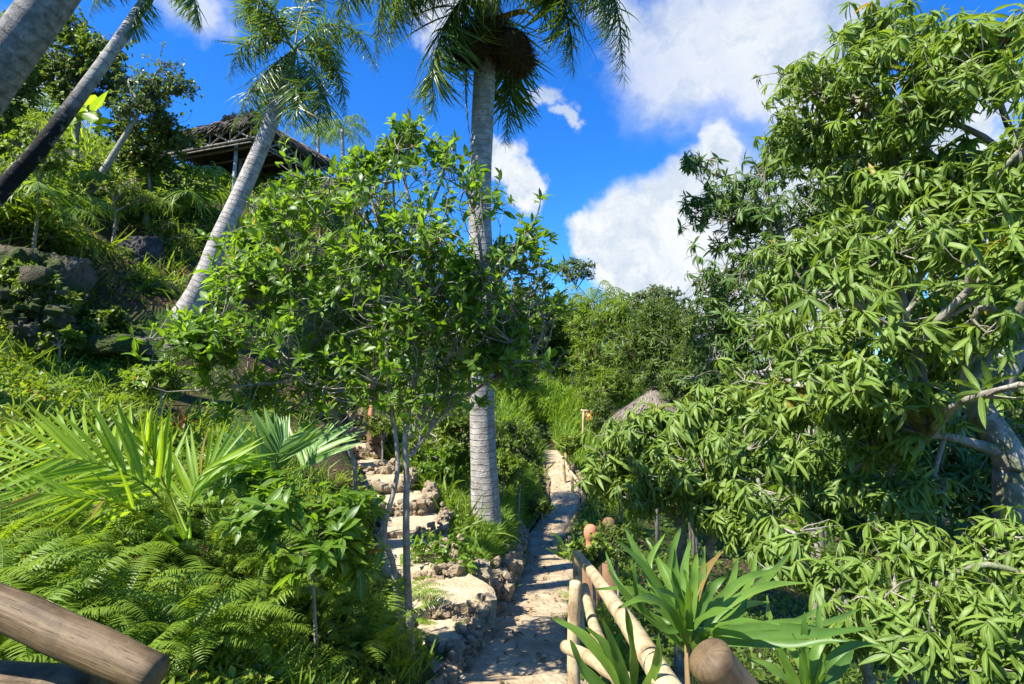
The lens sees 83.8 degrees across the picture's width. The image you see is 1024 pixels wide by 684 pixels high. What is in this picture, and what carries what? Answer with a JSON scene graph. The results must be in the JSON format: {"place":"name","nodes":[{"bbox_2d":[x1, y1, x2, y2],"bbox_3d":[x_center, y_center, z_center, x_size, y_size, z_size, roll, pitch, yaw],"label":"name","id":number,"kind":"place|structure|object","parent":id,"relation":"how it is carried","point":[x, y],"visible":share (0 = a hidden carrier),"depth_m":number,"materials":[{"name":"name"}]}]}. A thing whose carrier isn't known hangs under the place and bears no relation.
{"place":"outdoors","nodes":[
{"label":"outdoors","id":0,"kind":"place"},
{"bbox_2d":[0,102,1022,683],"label":"ground","id":1,"kind":"structure","parent":0,"point":[152,313],"depth_m":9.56,"materials":[{"name":"plant"}]},
{"bbox_2d":[0,10,50,160],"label":"hill tree","id":2,"kind":"object","parent":1,"relation":"on","point":[29,89],"visible":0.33,"depth_m":10.02,"materials":[{"name":"green plant"}]},
{"bbox_2d":[2,273,65,321],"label":"hill shrub","id":3,"kind":"object","parent":1,"relation":"on","point":[38,291],"visible":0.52,"depth_m":7.72,"materials":[{"name":"green plant"}]},
{"bbox_2d":[2,212,71,252],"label":"hill shrub","id":4,"kind":"object","parent":1,"relation":"on","point":[45,232],"visible":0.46,"depth_m":8.94,"materials":[{"name":"green plant"}]},
{"bbox_2d":[0,0,80,116],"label":"grey palm","id":5,"kind":"object","parent":1,"relation":"on","point":[30,30],"visible":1,"depth_m":5.20,"materials":[{"name":"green plant"}]},
{"bbox_2d":[0,526,80,595],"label":"fern","id":6,"kind":"object","parent":1,"relation":"on","point":[34,580],"visible":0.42,"depth_m":2.60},
{"bbox_2d":[0,116,83,248],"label":"hill shrub","id":7,"kind":"object","parent":1,"relation":"on","point":[48,162],"visible":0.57,"depth_m":8.74,"materials":[{"name":"green plant"}]},
{"bbox_2d":[0,488,83,542],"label":"fern","id":8,"kind":"object","parent":1,"relation":"on","point":[17,524],"visible":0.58,"depth_m":3.07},
{"bbox_2d":[0,265,89,344],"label":"loose stones","id":9,"kind":"object","parent":1,"relation":"on","point":[54,315],"visible":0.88,"depth_m":7.62,"materials":[{"name":"stone"}]},
{"bbox_2d":[0,244,98,321],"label":"rock","id":10,"kind":"object","parent":1,"relation":"on","point":[78,274],"visible":0.31,"depth_m":8.44,"materials":[{"name":"stone"}]},
{"bbox_2d":[7,155,102,225],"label":"young palm","id":11,"kind":"object","parent":1,"relation":"on","point":[51,177],"visible":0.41,"depth_m":8.89,"materials":[{"name":"green plant"}]},
{"bbox_2d":[0,533,119,588],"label":"fern","id":12,"kind":"object","parent":1,"relation":"on","point":[29,562],"visible":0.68,"depth_m":2.58,"materials":[{"name":"plant"}]},
{"bbox_2d":[36,324,86,363],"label":"hill shrub","id":13,"kind":"object","parent":1,"relation":"on","point":[65,332],"visible":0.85,"depth_m":7.67,"materials":[{"name":"green plant"}]},
{"bbox_2d":[0,540,124,612],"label":"fern","id":14,"kind":"object","parent":1,"relation":"on","point":[48,568],"visible":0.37,"depth_m":2.58,"materials":[{"name":"plant"}]},
{"bbox_2d":[0,569,129,661],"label":"fern","id":15,"kind":"object","parent":1,"relation":"on","point":[53,596],"visible":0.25,"depth_m":2.40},
{"bbox_2d":[1,542,130,604],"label":"fern","id":16,"kind":"object","parent":1,"relation":"on","point":[64,568],"visible":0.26,"depth_m":2.71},
{"bbox_2d":[0,573,131,654],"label":"fern","id":17,"kind":"object","parent":1,"relation":"on","point":[95,610],"visible":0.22,"depth_m":2.31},
{"bbox_2d":[0,181,134,265],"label":"young palm","id":18,"kind":"object","parent":1,"relation":"on","point":[55,212],"visible":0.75,"depth_m":8.86,"materials":[{"name":"green plant"}]},
{"bbox_2d":[1,461,155,533],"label":"fern","id":19,"kind":"object","parent":1,"relation":"on","point":[33,509],"visible":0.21,"depth_m":3.34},
{"bbox_2d":[0,582,169,683],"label":"log railing","id":20,"kind":"object","parent":1,"relation":"on","point":[82,649],"visible":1,"depth_m":1.40,"materials":[{"name":"wood"}]},
{"bbox_2d":[37,7,137,164],"bbox_3d":[-9.097,-5.168,11.951,2.472,3.812,1.438,0,-4,0],"label":"hill tree","id":21,"kind":"object","parent":1,"relation":"on","point":[69,71],"visible":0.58,"depth_m":11.78,"materials":[{"name":"green plant"}]},
{"bbox_2d":[0,521,174,572],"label":"fern","id":22,"kind":"object","parent":1,"relation":"on","point":[56,534],"visible":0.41,"depth_m":3.06,"materials":[{"name":"plant"}]},
{"bbox_2d":[70,90,108,157],"bbox_3d":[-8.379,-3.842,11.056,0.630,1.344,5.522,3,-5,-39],"label":"banana plant","id":23,"kind":"object","parent":1,"relation":"on","point":[89,114],"visible":0.81,"depth_m":9.21,"materials":[{"name":"green plant"}]},
{"bbox_2d":[8,541,174,621],"bbox_3d":[-2.031,1.104,2.542,0.977,0.239,0.848,0,-4,1],"label":"fern","id":24,"kind":"object","parent":1,"relation":"on","point":[90,600],"visible":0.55,"depth_m":2.58,"materials":[{"name":"plant"}]},
{"bbox_2d":[60,150,123,197],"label":"hill shrub","id":25,"kind":"object","parent":1,"relation":"on","point":[89,161],"visible":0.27,"depth_m":11.35,"materials":[{"name":"green plant"}]},
{"bbox_2d":[24,497,175,553],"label":"fern","id":26,"kind":"object","parent":1,"relation":"on","point":[107,524],"visible":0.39,"depth_m":3.20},
{"bbox_2d":[0,0,207,207],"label":"charred palm","id":27,"kind":"object","parent":1,"relation":"on","point":[18,171],"visible":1,"depth_m":7.74,"materials":[{"name":"plant"}]},
{"bbox_2d":[0,313,207,470],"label":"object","id":28,"kind":"object","parent":1,"relation":"on","point":[5,381],"visible":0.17,"depth_m":7.25,"materials":[{"name":"green plant"}]},
{"bbox_2d":[80,305,139,331],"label":"hill shrub","id":29,"kind":"object","parent":1,"relation":"on","point":[116,317],"visible":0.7,"depth_m":8.50,"materials":[{"name":"green plant"}]},
{"bbox_2d":[20,609,202,662],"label":"fern","id":30,"kind":"object","parent":1,"relation":"on","point":[155,642],"visible":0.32,"depth_m":2.36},
{"bbox_2d":[39,165,188,221],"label":"young palm","id":31,"kind":"object","parent":1,"relation":"on","point":[176,205],"visible":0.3,"depth_m":11.25,"materials":[{"name":"green plant"}]},
{"bbox_2d":[80,334,153,355],"bbox_3d":[-5.675,0.038,8.173,0.810,0.320,0.657,0,-4,0],"label":"rock","id":32,"kind":"object","parent":1,"relation":"on","point":[105,345],"visible":0.76,"depth_m":7.92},
{"bbox_2d":[53,491,182,540],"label":"fern","id":33,"kind":"object","parent":1,"relation":"on","point":[140,521],"visible":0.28,"depth_m":3.32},
{"bbox_2d":[69,166,170,242],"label":"hill shrub","id":34,"kind":"object","parent":1,"relation":"on","point":[116,196],"visible":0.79,"depth_m":10.48,"materials":[{"name":"green plant"}]},
{"bbox_2d":[61,502,186,582],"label":"fern","id":35,"kind":"object","parent":1,"relation":"on","point":[130,543],"visible":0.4,"depth_m":3.15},
{"bbox_2d":[30,546,236,618],"bbox_3d":[-1.797,1.151,2.740,0.845,0.372,0.730,-2,-5,30],"label":"fern","id":36,"kind":"object","parent":1,"relation":"on","point":[146,565],"visible":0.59,"depth_m":2.74,"materials":[{"name":"plant"}]},
{"bbox_2d":[0,391,276,545],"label":"young palm","id":37,"kind":"object","parent":1,"relation":"on","point":[97,476],"visible":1,"depth_m":2.64,"materials":[{"name":"plant"}]},
{"bbox_2d":[76,42,204,210],"bbox_3d":[-7.328,-4.073,11.458,2.203,3.820,1.312,0,-4,0],"label":"hill tree","id":38,"kind":"object","parent":1,"relation":"on","point":[148,92],"visible":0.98,"depth_m":11.35,"materials":[{"name":"green plant"}]},
{"bbox_2d":[117,235,165,266],"bbox_3d":[-6.885,-1.581,10.595,0.687,0.816,0.728,0,-4,0],"label":"rock","id":39,"kind":"object","parent":1,"relation":"on","point":[141,246],"visible":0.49,"depth_m":10.38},
{"bbox_2d":[92,102,205,224],"bbox_3d":[-7.717,-3.716,11.969,2.453,2.720,1.334,0,-4,0],"label":"hill tree","id":40,"kind":"object","parent":1,"relation":"on","point":[148,152],"visible":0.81,"depth_m":11.86,"materials":[{"name":"green plant"}]},
{"bbox_2d":[118,361,199,419],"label":"hill shrub","id":41,"kind":"object","parent":1,"relation":"on","point":[165,377],"visible":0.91,"depth_m":7.28,"materials":[{"name":"green plant"}]},
{"bbox_2d":[112,522,219,577],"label":"fern","id":42,"kind":"object","parent":1,"relation":"on","point":[182,543],"visible":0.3,"depth_m":3.33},
{"bbox_2d":[125,211,207,247],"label":"hill shrub","id":43,"kind":"object","parent":1,"relation":"on","point":[151,231],"visible":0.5,"depth_m":11.39,"materials":[{"name":"green plant"}]},
{"bbox_2d":[98,158,255,218],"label":"young palm","id":44,"kind":"object","parent":1,"relation":"on","point":[195,197],"visible":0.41,"depth_m":12.12,"materials":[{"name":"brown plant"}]},
{"bbox_2d":[97,563,275,642],"bbox_3d":[-1.562,1.251,2.621,0.841,0.286,0.731,1,-4,-18],"label":"fern","id":45,"kind":"object","parent":1,"relation":"on","point":[161,628],"visible":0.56,"depth_m":2.70,"materials":[{"name":"plant"}]},
{"bbox_2d":[134,603,257,663],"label":"fern","id":46,"kind":"object","parent":1,"relation":"on","point":[220,625],"visible":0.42,"depth_m":2.54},
{"bbox_2d":[89,555,304,674],"bbox_3d":[-1.576,1.259,2.634,1.026,0.414,0.819,-4,-5,43],"label":"fern","id":47,"kind":"object","parent":1,"relation":"on","point":[206,588],"visible":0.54,"depth_m":2.61,"materials":[{"name":"plant"}]},
{"bbox_2d":[170,505,233,541],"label":"fern","id":48,"kind":"object","parent":1,"relation":"on","point":[209,518],"visible":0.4,"depth_m":4.01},
{"bbox_2d":[162,536,253,565],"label":"fern","id":49,"kind":"object","parent":1,"relation":"on","point":[218,551],"visible":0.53,"depth_m":3.58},
{"bbox_2d":[140,583,300,662],"bbox_3d":[-1.411,1.306,2.719,0.782,0.273,0.782,3,-5,-32],"label":"fern","id":50,"kind":"object","parent":1,"relation":"on","point":[199,634],"visible":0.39,"depth_m":2.60,"materials":[{"name":"plant"}]},
{"bbox_2d":[159,108,331,189],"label":"pavilion","id":51,"kind":"structure","parent":1,"relation":"on","point":[225,146],"depth_m":19.51,"materials":[{"name":"wood"}]},
{"bbox_2d":[191,576,327,665],"bbox_3d":[-1.321,1.394,2.844,0.623,0.315,0.736,-3,-5,41],"label":"fern","id":52,"kind":"object","parent":1,"relation":"on","point":[282,596],"visible":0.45,"depth_m":2.87,"materials":[{"name":"plant"}]},
{"bbox_2d":[115,137,408,495],"bbox_3d":[-1.724,0.226,4.154,2.058,3.450,1.406,1,-4,-18],"label":"tree","id":53,"kind":"object","parent":1,"relation":"on","point":[203,340],"visible":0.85,"depth_m":4.05,"materials":[{"name":"green plant"}]},
{"bbox_2d":[209,548,334,616],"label":"fern","id":54,"kind":"object","parent":1,"relation":"on","point":[304,589],"visible":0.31,"depth_m":3.38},
{"bbox_2d":[171,0,379,320],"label":"leaning palm","id":55,"kind":"object","parent":1,"relation":"on","point":[283,77],"visible":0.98,"depth_m":10.08,"materials":[{"name":"green plant"}]},
{"bbox_2d":[195,407,363,496],"bbox_3d":[-1.375,0.693,3.492,0.543,0.612,0.993,-2,-5,29],"label":"young palm","id":56,"kind":"object","parent":1,"relation":"on","point":[303,444],"visible":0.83,"depth_m":3.47,"materials":[{"name":"plant"}]},
{"bbox_2d":[0,101,575,661],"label":"long leaves","id":57,"kind":"object","parent":1,"relation":"on","point":[174,277],"visible":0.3,"depth_m":7.74,"materials":[{"name":"green plant"}]},
{"bbox_2d":[200,460,399,655],"bbox_3d":[-1.226,1.253,3.147,1.077,1.190,0.890,-1,-4,16],"label":"leafy shrub","id":58,"kind":"object","parent":1,"relation":"on","point":[335,547],"visible":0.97,"depth_m":3.03,"materials":[{"name":"green plant"}]},
{"bbox_2d":[0,99,638,683],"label":"ground cover","id":59,"kind":"object","parent":1,"relation":"on","point":[230,673],"visible":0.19,"depth_m":3.47,"materials":[{"name":"green plant"}]},
{"bbox_2d":[294,589,366,641],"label":"fern","id":60,"kind":"object","parent":1,"relation":"on","point":[331,613],"visible":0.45,"depth_m":3.56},
{"bbox_2d":[313,111,372,181],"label":"distant palm","id":61,"kind":"object","parent":1,"relation":"on","point":[342,131],"visible":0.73,"depth_m":26.01,"materials":[{"name":"green plant"}]},
{"bbox_2d":[329,580,417,653],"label":"fern","id":62,"kind":"object","parent":1,"relation":"on","point":[356,626],"visible":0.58,"depth_m":3.73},
{"bbox_2d":[352,411,402,461],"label":"leafy shrub","id":63,"kind":"object","parent":1,"relation":"on","point":[375,426],"visible":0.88,"depth_m":9.65,"materials":[{"name":"green plant"}]},
{"bbox_2d":[316,393,439,516],"bbox_3d":[-2.882,1.727,10.228,1.870,1.842,5.626,2,-5,-27],"label":"stair edging","id":64,"kind":"object","parent":1,"relation":"on","point":[375,452],"visible":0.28,"depth_m":9.25,"materials":[{"name":"stone"}]},
{"bbox_2d":[318,569,444,680],"bbox_3d":[-0.809,1.785,3.483,0.844,0.456,1.182,-1,-4,9],"label":"fern","id":65,"kind":"object","parent":1,"relation":"on","point":[377,646],"visible":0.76,"depth_m":3.54,"materials":[{"name":"plant"}]},
{"bbox_2d":[320,369,496,672],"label":"steps","id":66,"kind":"structure","parent":1,"relation":"on","point":[464,587],"depth_m":5.98,"materials":[{"name":"stone"}]},
{"bbox_2d":[371,482,463,579],"bbox_3d":[-1.313,2.421,7.371,1.301,0.726,2.939,1,-4,-13],"label":"stair edging","id":67,"kind":"object","parent":1,"relation":"on","point":[445,514],"visible":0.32,"depth_m":7.27,"materials":[{"name":"stone"}]},
{"bbox_2d":[399,404,465,460],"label":"bank bush","id":68,"kind":"object","parent":1,"relation":"on","point":[439,443],"visible":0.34,"depth_m":9.67,"materials":[{"name":"green plant"}]},
{"bbox_2d":[410,442,470,483],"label":"bank bush","id":69,"kind":"object","parent":1,"relation":"on","point":[434,464],"visible":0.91,"depth_m":9.39,"materials":[{"name":"green plant"}]},
{"bbox_2d":[399,529,482,573],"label":"leafy shrub","id":70,"kind":"object","parent":1,"relation":"on","point":[467,559],"visible":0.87,"depth_m":6.35,"materials":[{"name":"green plant"}]},
{"bbox_2d":[296,107,586,659],"bbox_3d":[-0.505,0.291,3.869,2.061,3.828,1.476,0,-4,0],"label":"tree","id":71,"kind":"object","parent":1,"relation":"on","point":[496,351],"visible":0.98,"depth_m":3.86,"materials":[{"name":"green plant"}]},
{"bbox_2d":[402,538,492,664],"bbox_3d":[-0.704,2.566,5.723,1.334,0.591,2.060,2,-5,-28],"label":"stair edging","id":72,"kind":"object","parent":1,"relation":"on","point":[480,614],"visible":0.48,"depth_m":5.34,"materials":[{"name":"stone"}]},
{"bbox_2d":[378,392,546,565],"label":"bank grass","id":73,"kind":"structure","parent":1,"relation":"on","point":[452,520],"depth_m":9.14,"materials":[{"name":"plant"}]},
{"bbox_2d":[425,600,499,683],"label":"rubble kerb","id":74,"kind":"structure","parent":1,"relation":"on","point":[446,672],"depth_m":4.50,"materials":[{"name":"stone"}]},
{"bbox_2d":[439,412,500,496],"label":"bank bush","id":75,"kind":"object","parent":1,"relation":"on","point":[456,431],"visible":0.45,"depth_m":9.51,"materials":[{"name":"green plant"}]},
{"bbox_2d":[329,0,638,528],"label":"royal palm","id":76,"kind":"object","parent":1,"relation":"on","point":[487,94],"visible":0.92,"depth_m":8.29,"materials":[{"name":"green plant"}]},
{"bbox_2d":[442,4,542,82],"bbox_3d":[-0.289,-4.339,8.469,1.612,1.199,1.332,0,-4,0],"label":"twig nest","id":77,"kind":"object","parent":76,"relation":"attached to","point":[515,55],"visible":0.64,"depth_m":8.12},
{"bbox_2d":[468,447,531,499],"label":"bank bush","id":78,"kind":"object","parent":1,"relation":"on","point":[506,464],"visible":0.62,"depth_m":10.43,"materials":[{"name":"green plant"}]},
{"bbox_2d":[466,469,543,585],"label":"edge grass","id":79,"kind":"structure","parent":1,"relation":"on","point":[510,507],"depth_m":9.16,"materials":[{"name":"plant"}]},
{"bbox_2d":[491,519,529,612],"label":"rubble wall","id":80,"kind":"structure","parent":1,"relation":"on","point":[505,579],"depth_m":7.51,"materials":[{"name":"stone"}]},
{"bbox_2d":[496,417,549,522],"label":"bank bush","id":81,"kind":"object","parent":1,"relation":"on","point":[514,428],"visible":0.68,"depth_m":10.93,"materials":[{"name":"green plant"}]},
{"bbox_2d":[498,269,584,378],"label":"jungle tree","id":82,"kind":"object","parent":1,"relation":"on","point":[559,341],"visible":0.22,"depth_m":23.57,"materials":[{"name":"green plant"}]},
{"bbox_2d":[494,365,642,516],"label":"meadow grass","id":83,"kind":"structure","parent":1,"relation":"on","point":[561,424],"depth_m":20.63,"materials":[{"name":"plant"}]},
{"bbox_2d":[554,253,597,307],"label":"jungle tree","id":84,"kind":"object","parent":1,"relation":"on","point":[579,266],"visible":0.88,"depth_m":29.86,"materials":[{"name":"green plant"}]},
{"bbox_2d":[559,532,611,610],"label":"leafy shrub","id":85,"kind":"object","parent":1,"relation":"on","point":[592,551],"visible":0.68,"depth_m":5.86,"materials":[{"name":"green plant"}]},
{"bbox_2d":[558,280,636,386],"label":"tree","id":86,"kind":"object","parent":1,"relation":"on","point":[593,299],"visible":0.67,"depth_m":23.52,"materials":[{"name":"green plant"}]},
{"bbox_2d":[581,392,616,494],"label":"jungle tree","id":87,"kind":"object","parent":1,"relation":"on","point":[602,405],"visible":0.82,"depth_m":16.41,"materials":[{"name":"green plant"}]},
{"bbox_2d":[552,601,661,683],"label":"strap plant","id":88,"kind":"object","parent":1,"relation":"on","point":[606,653],"visible":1,"depth_m":1.90,"materials":[{"name":"green plant"}]},
{"bbox_2d":[569,360,649,428],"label":"jungle tree","id":89,"kind":"object","parent":1,"relation":"on","point":[618,387],"visible":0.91,"depth_m":20.77,"materials":[{"name":"green plant"}]},
{"bbox_2d":[562,290,658,411],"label":"jungle tree","id":90,"kind":"object","parent":1,"relation":"on","point":[597,349],"visible":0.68,"depth_m":21.68,"materials":[{"name":"green plant"}]},
{"bbox_2d":[597,517,639,621],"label":"leafy shrub","id":91,"kind":"object","parent":1,"relation":"on","point":[617,551],"visible":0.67,"depth_m":6.85,"materials":[{"name":"green plant"}]},
{"bbox_2d":[560,550,681,683],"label":"pole railing","id":92,"kind":"object","parent":1,"relation":"on","point":[580,600],"visible":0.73,"depth_m":3.22,"materials":[{"name":"wood"}]},
{"bbox_2d":[572,290,706,336],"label":"jungle tree","id":93,"kind":"object","parent":1,"relation":"on","point":[678,308],"visible":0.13,"depth_m":33.15,"materials":[{"name":"green plant"}]},
{"bbox_2d":[612,386,695,556],"bbox_3d":[3.850,3.409,15.359,2.592,4.464,2.614,0,-4,0],"label":"thatched hut","id":94,"kind":"object","parent":1,"relation":"on","point":[651,395],"visible":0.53,"depth_m":15.02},
{"bbox_2d":[598,290,712,504],"bbox_3d":[4.966,1.905,18.878,4.150,7.245,2.308,0,-4,0],"label":"jungle tree","id":95,"kind":"object","parent":1,"relation":"on","point":[647,358],"visible":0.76,"depth_m":18.72,"materials":[{"name":"green plant"}]},
{"bbox_2d":[632,284,684,390],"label":"jungle tree","id":96,"kind":"object","parent":1,"relation":"on","point":[657,291],"visible":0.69,"depth_m":29.82,"materials":[{"name":"green plant"}]},
{"bbox_2d":[654,334,715,552],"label":"jungle tree","id":97,"kind":"object","parent":1,"relation":"on","point":[680,359],"visible":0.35,"depth_m":14.94,"materials":[{"name":"green plant"}]},
{"bbox_2d":[572,377,852,683],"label":"mango tree","id":98,"kind":"object","parent":1,"relation":"on","point":[706,455],"visible":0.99,"depth_m":4.71,"materials":[{"name":"green plant"}]},
{"bbox_2d":[689,638,758,683],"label":"log post","id":99,"kind":"object","parent":1,"relation":"on","point":[714,660],"visible":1,"depth_m":1.37,"materials":[{"name":"wood"}]},
{"bbox_2d":[595,526,876,683],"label":"strap plant","id":100,"kind":"object","parent":1,"relation":"on","point":[689,612],"visible":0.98,"depth_m":1.97,"materials":[{"name":"green plant"}]},
{"bbox_2d":[561,391,995,683],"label":"valley cover","id":101,"kind":"object","parent":1,"relation":"on","point":[761,673],"visible":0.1,"depth_m":10.60,"materials":[{"name":"green plant"}]},
{"bbox_2d":[662,141,905,673],"bbox_3d":[3.858,0.863,7.901,3.030,7.770,2.496,-2,-5,31],"label":"mango tree","id":102,"kind":"object","parent":1,"relation":"on","point":[727,340],"visible":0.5,"depth_m":8.14,"materials":[{"name":"green plant"}]},
{"bbox_2d":[747,596,905,683],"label":"strap plant","id":103,"kind":"object","parent":1,"relation":"on","point":[815,664],"visible":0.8,"depth_m":1.92,"materials":[{"name":"green plant"}]},
{"bbox_2d":[713,0,1023,659],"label":"mango tree","id":104,"kind":"object","parent":1,"relation":"on","point":[958,333],"visible":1,"depth_m":4.30,"materials":[{"name":"green plant"}]},
{"bbox_2d":[740,505,1023,683],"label":"mango tree","id":105,"kind":"object","parent":1,"relation":"on","point":[911,630],"visible":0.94,"depth_m":3.37,"materials":[{"name":"green plant"}]},
{"bbox_2d":[783,386,1023,683],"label":"mango tree","id":106,"kind":"object","parent":1,"relation":"on","point":[969,469],"visible":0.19,"depth_m":5.65,"materials":[{"name":"green plant"}]},
{"bbox_2d":[0,0,1023,362],"label":"sky","id":107,"kind":"structure","parent":0,"point":[607,158],"materials":[{"name":"blue"}]},
{"bbox_2d":[456,450,589,683],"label":"path","id":108,"kind":"structure","parent":0,"point":[550,669],"depth_m":6.46,"materials":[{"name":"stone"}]},
{"bbox_2d":[455,461,591,683],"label":"fallen leaves","id":109,"kind":"object","parent":108,"relation":"on","point":[517,635],"visible":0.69,"depth_m":6.41,"materials":[{"name":"brown plant"}]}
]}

